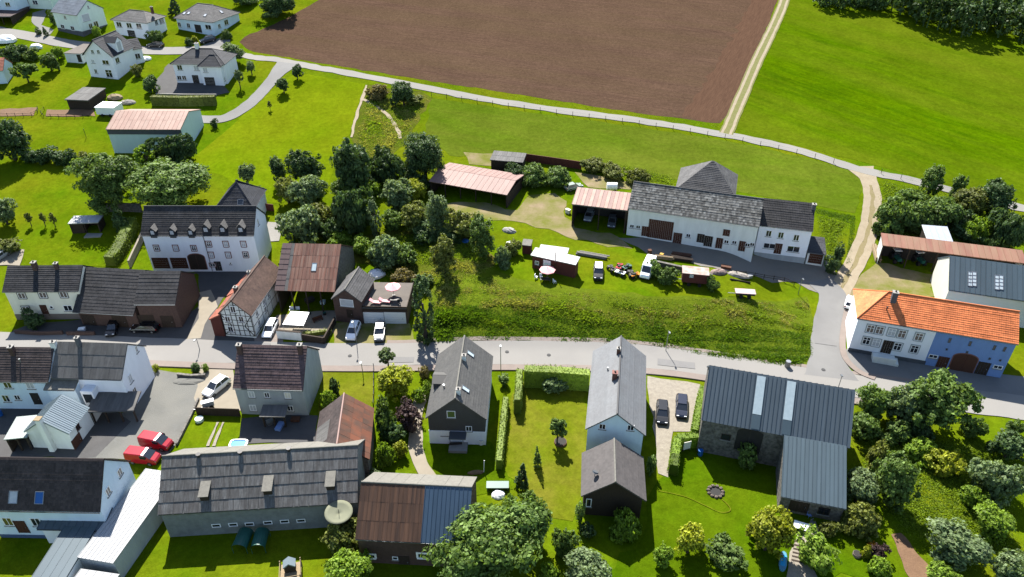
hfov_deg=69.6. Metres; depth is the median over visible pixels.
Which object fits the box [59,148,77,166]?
hedge bush
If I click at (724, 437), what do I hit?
window
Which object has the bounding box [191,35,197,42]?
shrub
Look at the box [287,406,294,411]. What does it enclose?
window
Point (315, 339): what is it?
courtyard wall
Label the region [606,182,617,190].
water tank
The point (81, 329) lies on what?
yard box
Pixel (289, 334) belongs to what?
courtyard wall
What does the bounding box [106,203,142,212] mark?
garden wall
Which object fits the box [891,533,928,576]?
soil path
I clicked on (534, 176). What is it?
shrub
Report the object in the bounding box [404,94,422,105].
shrub
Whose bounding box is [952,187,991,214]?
shrub
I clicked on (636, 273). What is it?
quad bike
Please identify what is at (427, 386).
shrub
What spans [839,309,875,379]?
sidewalk
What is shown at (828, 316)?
side road
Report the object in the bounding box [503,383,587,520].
garden lawn
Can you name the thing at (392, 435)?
shrub
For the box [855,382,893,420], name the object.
tree
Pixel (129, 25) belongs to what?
window
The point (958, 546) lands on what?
tree
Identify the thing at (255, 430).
courtyard
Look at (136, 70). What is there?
shrub
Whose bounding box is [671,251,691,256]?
timber stack
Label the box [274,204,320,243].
broad tree
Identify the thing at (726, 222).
long barn
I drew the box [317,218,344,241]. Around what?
shrub
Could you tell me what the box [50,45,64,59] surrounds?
fruit tree
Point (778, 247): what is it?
door
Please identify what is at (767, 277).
garden fence
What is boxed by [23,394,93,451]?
outbuilding
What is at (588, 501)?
window
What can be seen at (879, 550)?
shrub
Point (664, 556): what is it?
shrub
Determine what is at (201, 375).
retaining wall
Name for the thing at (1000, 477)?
tree
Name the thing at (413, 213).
shrub
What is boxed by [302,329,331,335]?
hedge
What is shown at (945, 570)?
shrub
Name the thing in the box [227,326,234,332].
window
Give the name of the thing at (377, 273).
tarpaulin
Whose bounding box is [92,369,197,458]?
gravel drive
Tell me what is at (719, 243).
door
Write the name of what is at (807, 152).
field lane
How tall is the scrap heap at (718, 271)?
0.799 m
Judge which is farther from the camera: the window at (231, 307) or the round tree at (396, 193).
the round tree at (396, 193)
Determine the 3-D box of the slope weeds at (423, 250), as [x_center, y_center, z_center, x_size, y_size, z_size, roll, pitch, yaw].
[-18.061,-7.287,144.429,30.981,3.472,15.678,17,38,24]
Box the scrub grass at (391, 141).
[353,86,426,155]
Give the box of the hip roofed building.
[676,161,737,193]
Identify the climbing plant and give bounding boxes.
[737,442,757,470]
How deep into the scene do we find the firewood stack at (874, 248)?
144.50 m
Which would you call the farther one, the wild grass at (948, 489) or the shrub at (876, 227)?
the shrub at (876, 227)
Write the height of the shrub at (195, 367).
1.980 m
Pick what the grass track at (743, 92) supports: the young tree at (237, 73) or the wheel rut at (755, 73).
the wheel rut at (755, 73)
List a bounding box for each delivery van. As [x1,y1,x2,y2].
[123,445,161,466]
[137,430,174,451]
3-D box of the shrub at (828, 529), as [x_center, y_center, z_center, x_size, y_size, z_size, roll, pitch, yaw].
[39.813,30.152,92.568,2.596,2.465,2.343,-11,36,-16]
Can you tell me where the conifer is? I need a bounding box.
[167,0,180,14]
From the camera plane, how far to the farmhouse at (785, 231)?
141.19 m
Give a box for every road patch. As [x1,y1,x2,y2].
[242,342,270,344]
[389,357,413,362]
[657,358,694,368]
[814,337,836,345]
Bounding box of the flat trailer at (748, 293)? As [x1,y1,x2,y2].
[728,288,755,298]
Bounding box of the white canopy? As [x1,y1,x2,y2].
[282,311,310,327]
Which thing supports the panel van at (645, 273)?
on the ground at (34, 190)
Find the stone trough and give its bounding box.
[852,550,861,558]
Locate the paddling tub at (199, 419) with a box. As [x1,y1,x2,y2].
[195,415,203,423]
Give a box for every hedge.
[103,216,139,265]
[150,94,216,106]
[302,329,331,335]
[495,396,509,469]
[512,368,523,413]
[523,364,589,391]
[667,431,698,475]
[690,385,703,432]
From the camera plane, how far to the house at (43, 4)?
233.30 m
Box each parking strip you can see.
[254,315,308,342]
[334,322,413,342]
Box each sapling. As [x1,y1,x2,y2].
[23,213,32,225]
[38,212,46,225]
[48,212,56,226]
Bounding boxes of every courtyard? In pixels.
[0,408,130,457]
[239,415,317,442]
[279,310,335,339]
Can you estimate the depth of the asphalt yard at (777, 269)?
141.20 m
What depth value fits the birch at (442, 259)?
132.92 m
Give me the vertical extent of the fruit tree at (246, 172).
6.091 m
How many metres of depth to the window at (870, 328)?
119.34 m
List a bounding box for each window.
[1,395,11,402]
[1,517,15,526]
[3,383,13,388]
[13,395,21,400]
[16,293,27,298]
[25,383,36,389]
[29,518,39,526]
[37,292,48,298]
[58,292,68,297]
[62,305,72,311]
[75,423,81,431]
[81,13,90,21]
[83,394,92,402]
[102,60,109,64]
[104,69,112,77]
[105,485,112,498]
[116,22,122,27]
[117,467,123,478]
[126,23,132,28]
[127,373,133,384]
[135,53,141,59]
[136,23,141,28]
[152,245,160,251]
[172,245,179,251]
[177,65,182,70]
[190,245,197,251]
[205,24,211,29]
[205,241,212,247]
[208,252,214,257]
[211,524,221,528]
[222,241,229,247]
[224,252,231,257]
[224,316,231,322]
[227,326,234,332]
[228,523,238,527]
[229,306,236,313]
[238,316,244,322]
[240,241,246,247]
[242,251,248,257]
[245,522,254,526]
[247,391,255,398]
[249,405,257,411]
[263,521,273,525]
[264,392,270,398]
[280,519,289,524]
[284,392,291,399]
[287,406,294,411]
[296,519,306,523]
[340,299,354,307]
[364,553,376,559]
[416,552,430,559]
[446,411,455,418]
[465,426,472,432]
[586,499,591,507]
[598,424,605,430]
[626,425,633,431]
[720,433,730,441]
[762,243,774,249]
[765,230,771,237]
[777,232,783,238]
[786,245,799,252]
[792,234,799,241]
[816,507,830,516]
[860,335,872,345]
[864,323,876,333]
[870,338,882,347]
[874,325,885,335]
[886,327,897,337]
[892,341,903,351]
[896,329,908,338]
[908,344,920,353]
[912,332,925,341]
[927,354,937,359]
[992,365,1002,370]
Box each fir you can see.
[513,463,528,490]
[533,446,541,468]
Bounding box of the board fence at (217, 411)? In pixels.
[195,407,240,416]
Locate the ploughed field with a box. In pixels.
[240,0,776,122]
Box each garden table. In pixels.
[486,481,508,487]
[540,277,550,282]
[794,520,809,530]
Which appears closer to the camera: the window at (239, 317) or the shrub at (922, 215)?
the window at (239, 317)
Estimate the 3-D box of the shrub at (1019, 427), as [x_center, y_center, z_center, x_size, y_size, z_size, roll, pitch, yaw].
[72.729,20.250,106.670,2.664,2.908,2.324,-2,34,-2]
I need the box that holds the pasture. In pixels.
[736,0,1023,200]
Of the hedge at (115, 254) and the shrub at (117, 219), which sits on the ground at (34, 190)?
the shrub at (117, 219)
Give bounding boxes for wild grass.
[850,429,1023,576]
[878,180,1023,252]
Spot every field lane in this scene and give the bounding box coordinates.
[202,61,296,122]
[241,53,1023,211]
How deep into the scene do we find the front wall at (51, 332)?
126.02 m
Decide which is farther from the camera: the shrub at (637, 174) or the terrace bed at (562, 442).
the shrub at (637, 174)
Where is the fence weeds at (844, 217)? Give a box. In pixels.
[815,208,855,261]
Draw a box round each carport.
[0,6,29,24]
[3,415,36,451]
[571,187,630,233]
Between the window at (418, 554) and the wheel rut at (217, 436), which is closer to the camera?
the window at (418, 554)
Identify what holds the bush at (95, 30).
on the ground at (34, 190)
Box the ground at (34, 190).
[0,0,1023,576]
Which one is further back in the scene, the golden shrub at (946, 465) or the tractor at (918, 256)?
the tractor at (918, 256)
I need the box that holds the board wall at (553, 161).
[525,154,581,168]
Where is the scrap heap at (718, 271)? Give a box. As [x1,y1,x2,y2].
[710,269,726,274]
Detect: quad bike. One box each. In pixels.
[606,264,616,272]
[614,268,625,276]
[615,263,623,269]
[621,263,631,271]
[627,269,635,277]
[631,271,639,279]
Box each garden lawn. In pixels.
[8,217,131,266]
[318,372,374,413]
[424,441,512,494]
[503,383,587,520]
[611,448,908,576]
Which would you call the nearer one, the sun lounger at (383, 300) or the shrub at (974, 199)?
the sun lounger at (383, 300)
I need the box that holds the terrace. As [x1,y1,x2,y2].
[267,222,280,240]
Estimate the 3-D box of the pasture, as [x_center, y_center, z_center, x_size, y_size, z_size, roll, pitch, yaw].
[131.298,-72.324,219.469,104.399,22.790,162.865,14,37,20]
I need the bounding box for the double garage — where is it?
[362,282,413,323]
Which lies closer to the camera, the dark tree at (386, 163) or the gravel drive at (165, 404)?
the gravel drive at (165, 404)
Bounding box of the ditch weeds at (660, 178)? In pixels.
[600,162,674,185]
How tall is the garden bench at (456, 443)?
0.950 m
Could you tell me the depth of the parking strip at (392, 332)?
126.55 m
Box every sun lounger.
[369,298,380,303]
[378,297,389,302]
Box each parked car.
[0,249,11,259]
[105,320,118,336]
[129,321,160,333]
[146,41,164,47]
[199,34,215,43]
[202,374,230,398]
[262,318,278,338]
[345,320,360,341]
[374,321,385,342]
[564,182,583,191]
[583,208,594,221]
[593,261,603,280]
[607,214,616,227]
[656,399,668,425]
[675,393,687,418]
[844,295,852,309]
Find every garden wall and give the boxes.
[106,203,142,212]
[127,232,143,267]
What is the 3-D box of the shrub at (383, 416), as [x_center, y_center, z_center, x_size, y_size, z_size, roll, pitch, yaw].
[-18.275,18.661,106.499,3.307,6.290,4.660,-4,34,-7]
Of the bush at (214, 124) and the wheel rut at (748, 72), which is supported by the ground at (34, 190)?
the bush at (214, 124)
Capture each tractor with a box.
[888,248,903,263]
[911,250,926,265]
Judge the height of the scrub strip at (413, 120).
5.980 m
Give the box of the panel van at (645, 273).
[640,254,656,279]
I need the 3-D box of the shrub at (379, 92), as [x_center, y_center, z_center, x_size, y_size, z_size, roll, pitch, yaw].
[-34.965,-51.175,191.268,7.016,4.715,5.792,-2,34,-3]
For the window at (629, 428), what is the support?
in the house at (616, 408)
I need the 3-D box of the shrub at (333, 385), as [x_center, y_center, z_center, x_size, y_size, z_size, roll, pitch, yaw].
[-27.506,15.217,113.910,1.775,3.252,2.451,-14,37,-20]
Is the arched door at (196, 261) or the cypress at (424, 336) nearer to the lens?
the cypress at (424, 336)
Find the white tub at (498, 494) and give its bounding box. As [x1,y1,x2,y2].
[491,490,504,499]
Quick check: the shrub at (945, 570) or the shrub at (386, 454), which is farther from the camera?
the shrub at (386, 454)
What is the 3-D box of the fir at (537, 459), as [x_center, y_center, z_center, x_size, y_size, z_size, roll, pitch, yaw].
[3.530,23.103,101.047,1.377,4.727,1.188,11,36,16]
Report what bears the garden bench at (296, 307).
on the ground at (34, 190)
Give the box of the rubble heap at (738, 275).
[727,271,749,278]
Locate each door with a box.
[12,521,30,532]
[29,393,42,404]
[39,305,49,314]
[71,432,82,449]
[80,315,96,325]
[111,315,128,326]
[127,30,135,36]
[137,315,154,322]
[151,258,170,268]
[160,316,175,327]
[170,258,188,268]
[187,253,207,269]
[192,75,199,82]
[194,24,201,32]
[204,77,214,84]
[214,261,222,270]
[346,309,352,317]
[363,312,383,322]
[384,312,405,323]
[398,556,409,564]
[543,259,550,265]
[641,226,648,235]
[647,219,673,240]
[672,232,681,243]
[696,234,704,242]
[703,236,712,246]
[715,238,722,248]
[738,241,745,251]
[773,243,782,253]
[788,500,809,513]
[808,254,822,263]
[880,340,893,353]
[935,356,949,368]
[948,353,978,372]
[974,361,991,375]
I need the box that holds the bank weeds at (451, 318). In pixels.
[431,304,812,366]
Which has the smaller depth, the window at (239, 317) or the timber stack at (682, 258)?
the window at (239, 317)
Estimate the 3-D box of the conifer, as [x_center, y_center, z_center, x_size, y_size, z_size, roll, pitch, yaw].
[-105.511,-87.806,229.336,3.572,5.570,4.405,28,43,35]
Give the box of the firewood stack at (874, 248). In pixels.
[872,243,881,261]
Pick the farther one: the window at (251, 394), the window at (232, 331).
the window at (232, 331)
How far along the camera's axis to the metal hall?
127.69 m
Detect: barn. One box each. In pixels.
[72,267,199,327]
[157,439,365,536]
[274,243,354,311]
[315,392,374,477]
[355,472,476,565]
[626,181,763,261]
[696,365,854,521]
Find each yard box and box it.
[77,327,85,330]
[265,418,273,425]
[274,421,283,430]
[290,416,299,421]
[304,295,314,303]
[565,208,570,213]
[721,264,731,269]
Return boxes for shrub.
[0,43,28,61]
[0,237,22,253]
[20,307,45,330]
[21,46,39,61]
[47,10,56,25]
[110,206,128,232]
[129,64,142,76]
[151,363,158,372]
[184,37,192,46]
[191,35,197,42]
[191,362,199,372]
[201,363,208,372]
[273,176,297,202]
[307,202,327,222]
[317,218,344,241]
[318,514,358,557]
[319,389,336,408]
[320,205,336,222]
[326,229,352,245]
[329,377,339,394]
[330,179,359,194]
[351,232,371,256]
[360,180,382,197]
[361,173,379,182]
[364,84,389,100]
[365,233,401,271]
[367,468,380,475]
[374,393,396,438]
[376,363,414,402]
[378,420,406,443]
[379,209,404,231]
[390,267,416,282]
[392,440,406,458]
[396,242,417,267]
[397,172,429,187]
[398,200,427,233]
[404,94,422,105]
[406,177,426,204]
[410,387,428,403]
[411,273,434,291]
[412,218,440,244]
[417,365,429,379]
[422,379,431,400]
[437,227,463,245]
[439,207,475,239]
[493,245,511,270]
[498,373,508,386]
[504,161,524,175]
[505,239,521,256]
[522,162,547,188]
[522,489,536,504]
[529,503,552,548]
[538,561,561,576]
[541,165,571,187]
[542,377,568,393]
[551,527,581,558]
[575,500,585,524]
[578,521,596,538]
[579,156,603,173]
[602,160,627,179]
[608,506,642,544]
[625,168,651,183]
[646,258,661,278]
[646,454,656,475]
[652,540,674,569]
[654,266,681,285]
[673,521,705,554]
[703,531,748,571]
[706,274,720,291]
[796,523,842,575]
[817,521,842,537]
[823,255,840,274]
[831,241,845,262]
[839,501,882,543]
[852,410,882,441]
[859,544,872,559]
[865,439,889,474]
[866,555,892,576]
[871,216,890,235]
[871,542,891,557]
[873,194,914,237]
[878,419,915,445]
[894,188,929,204]
[900,436,937,468]
[906,199,935,235]
[908,417,935,439]
[924,448,968,477]
[926,560,962,576]
[927,195,965,225]
[946,221,988,243]
[948,208,978,231]
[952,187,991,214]
[957,417,989,438]
[959,485,990,510]
[961,215,994,244]
[989,232,1010,247]
[1005,418,1023,434]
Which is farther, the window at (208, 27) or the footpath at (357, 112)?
the window at (208, 27)
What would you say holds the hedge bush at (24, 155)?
on the ground at (34, 190)
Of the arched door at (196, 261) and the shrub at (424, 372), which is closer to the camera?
the shrub at (424, 372)
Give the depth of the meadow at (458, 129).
174.89 m
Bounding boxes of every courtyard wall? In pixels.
[275,329,301,340]
[301,317,335,343]
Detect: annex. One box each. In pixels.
[32,526,95,576]
[75,569,119,576]
[581,438,646,518]
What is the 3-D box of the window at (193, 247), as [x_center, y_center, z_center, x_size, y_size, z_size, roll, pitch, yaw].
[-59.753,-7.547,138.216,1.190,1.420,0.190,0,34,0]
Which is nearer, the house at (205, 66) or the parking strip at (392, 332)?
the parking strip at (392, 332)
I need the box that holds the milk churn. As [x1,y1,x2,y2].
[785,360,790,367]
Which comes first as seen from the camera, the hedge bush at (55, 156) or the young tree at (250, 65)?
the hedge bush at (55, 156)
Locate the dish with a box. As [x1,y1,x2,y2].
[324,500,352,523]
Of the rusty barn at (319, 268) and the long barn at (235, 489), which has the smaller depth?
the long barn at (235, 489)
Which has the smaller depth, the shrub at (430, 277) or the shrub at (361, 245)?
the shrub at (430, 277)
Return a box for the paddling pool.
[229,439,248,445]
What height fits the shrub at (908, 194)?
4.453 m
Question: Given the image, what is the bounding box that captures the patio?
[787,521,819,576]
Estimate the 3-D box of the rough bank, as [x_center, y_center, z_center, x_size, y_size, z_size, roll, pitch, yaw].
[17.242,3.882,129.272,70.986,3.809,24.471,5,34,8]
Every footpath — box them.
[350,85,366,136]
[363,99,401,137]
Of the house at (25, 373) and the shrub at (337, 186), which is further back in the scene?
the shrub at (337, 186)
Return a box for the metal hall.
[930,256,1023,327]
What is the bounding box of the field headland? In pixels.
[682,0,776,121]
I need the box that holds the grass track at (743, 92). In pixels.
[719,0,789,134]
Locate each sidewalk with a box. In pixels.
[149,360,861,404]
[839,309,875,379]
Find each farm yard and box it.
[447,193,631,248]
[464,152,492,165]
[575,172,632,188]
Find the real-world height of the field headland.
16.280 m
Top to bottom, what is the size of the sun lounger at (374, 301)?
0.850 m
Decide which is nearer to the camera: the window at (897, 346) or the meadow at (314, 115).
the window at (897, 346)
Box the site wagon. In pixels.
[681,265,708,286]
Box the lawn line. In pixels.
[658,490,730,512]
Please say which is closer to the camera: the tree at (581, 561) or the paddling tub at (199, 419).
the tree at (581, 561)
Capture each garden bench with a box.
[289,306,299,310]
[312,315,322,322]
[449,442,461,444]
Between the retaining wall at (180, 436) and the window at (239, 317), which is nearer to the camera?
the retaining wall at (180, 436)
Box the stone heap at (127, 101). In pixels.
[121,99,135,104]
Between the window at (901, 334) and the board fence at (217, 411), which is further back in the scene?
the window at (901, 334)
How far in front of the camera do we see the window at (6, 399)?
110.48 m
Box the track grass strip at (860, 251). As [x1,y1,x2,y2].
[841,185,874,287]
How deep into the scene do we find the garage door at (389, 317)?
128.06 m
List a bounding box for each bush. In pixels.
[14,147,37,163]
[27,147,50,165]
[35,27,41,34]
[42,27,49,36]
[46,144,62,165]
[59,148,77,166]
[77,151,91,160]
[91,26,100,36]
[143,30,163,42]
[210,118,217,127]
[220,29,232,39]
[389,81,414,105]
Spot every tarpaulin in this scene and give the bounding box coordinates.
[368,268,385,279]
[502,227,515,233]
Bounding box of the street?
[0,26,222,53]
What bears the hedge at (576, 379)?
on the garden lawn at (554, 481)
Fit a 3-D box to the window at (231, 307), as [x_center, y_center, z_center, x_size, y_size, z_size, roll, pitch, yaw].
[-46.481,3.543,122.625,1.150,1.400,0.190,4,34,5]
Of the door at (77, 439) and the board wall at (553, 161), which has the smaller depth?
the door at (77, 439)
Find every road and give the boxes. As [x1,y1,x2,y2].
[0,332,1023,419]
[805,278,858,380]
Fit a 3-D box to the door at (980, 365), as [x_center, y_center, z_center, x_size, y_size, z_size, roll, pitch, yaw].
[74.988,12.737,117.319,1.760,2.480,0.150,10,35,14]
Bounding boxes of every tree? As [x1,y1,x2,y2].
[0,118,32,160]
[0,197,17,224]
[7,62,38,81]
[39,52,59,70]
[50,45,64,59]
[63,152,142,215]
[119,156,211,212]
[142,74,160,92]
[143,133,197,164]
[220,42,245,58]
[233,0,252,4]
[234,69,243,88]
[237,163,255,182]
[246,60,254,74]
[249,0,296,17]
[268,155,285,181]
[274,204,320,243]
[275,78,288,92]
[282,149,325,179]
[292,63,303,78]
[323,547,373,576]
[329,136,371,189]
[331,186,375,234]
[366,144,406,182]
[377,177,414,210]
[377,346,395,366]
[394,396,423,432]
[400,131,444,181]
[420,493,552,576]
[469,211,495,258]
[563,546,611,576]
[745,504,796,560]
[846,466,879,504]
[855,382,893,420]
[869,450,922,514]
[884,383,925,420]
[901,368,986,429]
[919,163,945,195]
[925,516,994,572]
[948,174,969,201]
[964,457,1023,508]
[972,499,1016,544]
[977,177,1017,219]
[981,207,1023,247]
[985,427,1023,461]
[988,548,1023,576]
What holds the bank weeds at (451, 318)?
on the rough bank
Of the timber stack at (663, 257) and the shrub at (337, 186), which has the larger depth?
the shrub at (337, 186)
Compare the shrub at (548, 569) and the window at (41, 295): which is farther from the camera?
the window at (41, 295)
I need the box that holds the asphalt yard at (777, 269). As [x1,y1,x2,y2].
[619,237,835,292]
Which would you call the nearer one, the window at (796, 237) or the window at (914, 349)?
the window at (914, 349)
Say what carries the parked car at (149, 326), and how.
on the forecourt at (219, 284)
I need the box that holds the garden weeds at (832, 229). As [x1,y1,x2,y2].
[817,215,849,259]
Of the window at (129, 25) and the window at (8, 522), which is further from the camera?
the window at (129, 25)
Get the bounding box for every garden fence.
[0,107,37,116]
[40,107,90,116]
[372,363,373,406]
[736,270,794,283]
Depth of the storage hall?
171.59 m
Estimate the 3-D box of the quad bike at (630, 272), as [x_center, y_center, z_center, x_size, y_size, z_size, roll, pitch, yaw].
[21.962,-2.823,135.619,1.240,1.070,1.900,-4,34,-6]
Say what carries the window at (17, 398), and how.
in the house at (25, 373)
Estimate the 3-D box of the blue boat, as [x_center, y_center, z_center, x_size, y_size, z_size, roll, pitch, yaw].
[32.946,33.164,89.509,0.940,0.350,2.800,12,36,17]
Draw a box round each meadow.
[190,74,364,202]
[425,98,861,212]
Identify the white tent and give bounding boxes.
[0,34,16,43]
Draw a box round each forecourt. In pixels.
[12,271,253,340]
[187,290,217,338]
[846,349,1023,395]
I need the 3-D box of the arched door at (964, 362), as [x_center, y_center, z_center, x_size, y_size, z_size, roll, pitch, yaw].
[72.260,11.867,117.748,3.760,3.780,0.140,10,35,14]
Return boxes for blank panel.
[682,441,690,451]
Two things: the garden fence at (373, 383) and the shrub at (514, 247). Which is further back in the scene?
the shrub at (514, 247)
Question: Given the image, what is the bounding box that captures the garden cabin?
[531,244,579,277]
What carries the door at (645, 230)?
in the long barn at (726, 222)
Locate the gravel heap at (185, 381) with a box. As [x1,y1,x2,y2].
[173,377,204,384]
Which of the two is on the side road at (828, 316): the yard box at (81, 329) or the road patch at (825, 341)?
the road patch at (825, 341)
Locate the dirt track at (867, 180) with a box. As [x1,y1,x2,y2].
[834,166,881,294]
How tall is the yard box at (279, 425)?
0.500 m
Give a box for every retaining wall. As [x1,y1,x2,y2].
[175,398,199,445]
[177,373,205,377]
[657,260,712,278]
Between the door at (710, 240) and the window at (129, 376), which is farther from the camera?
the door at (710, 240)
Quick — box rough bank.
[428,267,812,365]
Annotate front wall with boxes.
[14,329,63,334]
[66,331,95,334]
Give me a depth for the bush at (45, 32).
219.08 m
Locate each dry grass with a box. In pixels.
[386,258,495,278]
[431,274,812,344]
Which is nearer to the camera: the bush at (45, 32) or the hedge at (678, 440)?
the hedge at (678, 440)
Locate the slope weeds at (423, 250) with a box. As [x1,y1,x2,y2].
[352,230,491,279]
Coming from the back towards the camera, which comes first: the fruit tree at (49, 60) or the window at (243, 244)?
the fruit tree at (49, 60)
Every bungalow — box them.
[110,6,166,38]
[173,3,240,35]
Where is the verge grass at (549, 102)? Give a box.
[285,58,718,126]
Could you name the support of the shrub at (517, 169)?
on the ground at (34, 190)
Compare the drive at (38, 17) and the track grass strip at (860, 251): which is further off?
the drive at (38, 17)
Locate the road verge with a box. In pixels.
[387,336,917,381]
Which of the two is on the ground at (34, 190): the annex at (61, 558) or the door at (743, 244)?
the annex at (61, 558)
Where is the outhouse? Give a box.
[522,239,532,254]
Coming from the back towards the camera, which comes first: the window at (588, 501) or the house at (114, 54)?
the house at (114, 54)
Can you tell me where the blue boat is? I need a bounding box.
[779,551,786,571]
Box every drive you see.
[0,249,23,264]
[32,9,52,33]
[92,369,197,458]
[155,64,228,94]
[194,368,239,410]
[202,38,229,45]
[647,376,699,476]
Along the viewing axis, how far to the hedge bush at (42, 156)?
168.32 m
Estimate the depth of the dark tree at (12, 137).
167.21 m
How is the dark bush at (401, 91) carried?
on the ground at (34, 190)
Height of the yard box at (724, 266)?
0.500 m
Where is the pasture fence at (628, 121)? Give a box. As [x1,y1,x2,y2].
[431,92,834,162]
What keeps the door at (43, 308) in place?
in the house at (50, 291)
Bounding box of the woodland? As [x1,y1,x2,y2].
[813,0,1023,43]
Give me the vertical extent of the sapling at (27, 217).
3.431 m
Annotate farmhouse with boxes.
[753,198,825,265]
[845,289,1019,377]
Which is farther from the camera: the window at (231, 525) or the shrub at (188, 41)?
the shrub at (188, 41)
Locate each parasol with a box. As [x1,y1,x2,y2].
[385,282,400,295]
[539,265,554,277]
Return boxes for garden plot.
[0,107,36,115]
[46,109,94,116]
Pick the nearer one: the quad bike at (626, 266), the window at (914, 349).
the window at (914, 349)
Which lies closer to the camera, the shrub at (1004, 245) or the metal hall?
the metal hall
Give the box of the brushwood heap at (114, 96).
[107,93,122,99]
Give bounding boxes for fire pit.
[706,484,724,498]
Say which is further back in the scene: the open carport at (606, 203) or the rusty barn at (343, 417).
the open carport at (606, 203)
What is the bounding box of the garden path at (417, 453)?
[408,396,435,474]
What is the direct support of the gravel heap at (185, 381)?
on the gravel drive at (165, 404)
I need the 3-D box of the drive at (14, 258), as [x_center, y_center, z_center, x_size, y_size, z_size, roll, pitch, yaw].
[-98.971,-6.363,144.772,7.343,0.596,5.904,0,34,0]
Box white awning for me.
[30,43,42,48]
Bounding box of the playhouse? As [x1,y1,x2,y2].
[279,556,302,576]
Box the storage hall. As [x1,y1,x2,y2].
[106,109,203,152]
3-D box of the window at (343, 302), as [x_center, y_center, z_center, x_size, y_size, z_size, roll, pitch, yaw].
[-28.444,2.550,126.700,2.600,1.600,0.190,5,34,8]
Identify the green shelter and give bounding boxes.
[231,527,253,553]
[250,527,270,553]
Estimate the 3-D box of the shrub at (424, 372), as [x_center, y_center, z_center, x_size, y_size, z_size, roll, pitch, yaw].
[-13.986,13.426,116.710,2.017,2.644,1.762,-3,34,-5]
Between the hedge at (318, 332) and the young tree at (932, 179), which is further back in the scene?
the young tree at (932, 179)
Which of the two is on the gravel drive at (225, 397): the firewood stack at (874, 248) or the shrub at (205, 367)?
the shrub at (205, 367)
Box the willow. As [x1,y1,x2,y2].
[285,174,331,207]
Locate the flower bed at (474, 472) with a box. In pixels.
[467,470,483,474]
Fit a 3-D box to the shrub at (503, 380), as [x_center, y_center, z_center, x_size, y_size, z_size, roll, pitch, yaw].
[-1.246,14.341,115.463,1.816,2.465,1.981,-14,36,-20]
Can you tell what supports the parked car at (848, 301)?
on the side road at (828, 316)
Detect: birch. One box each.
[421,190,449,236]
[429,233,457,277]
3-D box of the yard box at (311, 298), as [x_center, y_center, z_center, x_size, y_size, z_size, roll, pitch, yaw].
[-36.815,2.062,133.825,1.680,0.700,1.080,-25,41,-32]
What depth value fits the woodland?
219.26 m
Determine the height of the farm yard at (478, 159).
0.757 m
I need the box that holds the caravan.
[94,101,123,116]
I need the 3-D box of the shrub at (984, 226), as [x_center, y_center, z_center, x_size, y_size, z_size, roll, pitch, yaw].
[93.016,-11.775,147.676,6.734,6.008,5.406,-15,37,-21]
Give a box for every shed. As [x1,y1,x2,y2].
[65,87,106,109]
[77,468,162,576]
[429,162,523,207]
[490,150,526,170]
[877,233,1023,271]
[919,225,952,241]
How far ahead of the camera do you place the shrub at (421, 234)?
146.34 m
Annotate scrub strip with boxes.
[351,229,494,284]
[352,85,431,157]
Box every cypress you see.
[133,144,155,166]
[366,199,381,236]
[411,274,434,345]
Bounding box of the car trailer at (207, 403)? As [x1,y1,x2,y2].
[194,398,213,409]
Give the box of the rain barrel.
[698,448,703,456]
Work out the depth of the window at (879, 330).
119.02 m
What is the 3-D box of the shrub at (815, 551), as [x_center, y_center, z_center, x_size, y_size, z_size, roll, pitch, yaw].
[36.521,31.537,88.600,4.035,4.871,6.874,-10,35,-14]
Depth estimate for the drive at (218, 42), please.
216.23 m
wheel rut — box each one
[206,422,218,445]
[212,422,223,445]
[721,0,781,132]
[729,0,787,134]
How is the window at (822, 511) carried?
in the stone barn at (797, 433)
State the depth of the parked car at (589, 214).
150.60 m
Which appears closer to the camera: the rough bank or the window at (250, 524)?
the window at (250, 524)
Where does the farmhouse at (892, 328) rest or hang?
on the ground at (34, 190)
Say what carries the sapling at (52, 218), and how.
on the garden lawn at (50, 243)
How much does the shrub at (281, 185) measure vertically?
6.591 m
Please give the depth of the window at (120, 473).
93.45 m
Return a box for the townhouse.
[140,205,271,271]
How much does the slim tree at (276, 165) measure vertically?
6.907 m
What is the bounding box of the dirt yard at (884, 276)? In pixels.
[850,263,933,296]
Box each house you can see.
[0,0,29,9]
[0,57,12,83]
[0,340,56,408]
[0,456,135,542]
[2,260,91,319]
[27,0,57,9]
[43,335,154,422]
[51,0,107,36]
[63,30,144,79]
[170,42,237,85]
[209,255,278,337]
[217,179,266,212]
[233,342,322,426]
[331,266,374,323]
[425,335,492,452]
[585,335,645,454]
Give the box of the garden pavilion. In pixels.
[68,215,105,237]
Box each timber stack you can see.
[576,250,609,259]
[655,254,673,260]
[670,255,692,262]
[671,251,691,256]
[730,278,750,282]
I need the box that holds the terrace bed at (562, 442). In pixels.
[554,437,566,446]
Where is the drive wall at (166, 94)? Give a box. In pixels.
[156,93,216,95]
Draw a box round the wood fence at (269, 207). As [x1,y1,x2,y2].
[265,204,273,210]

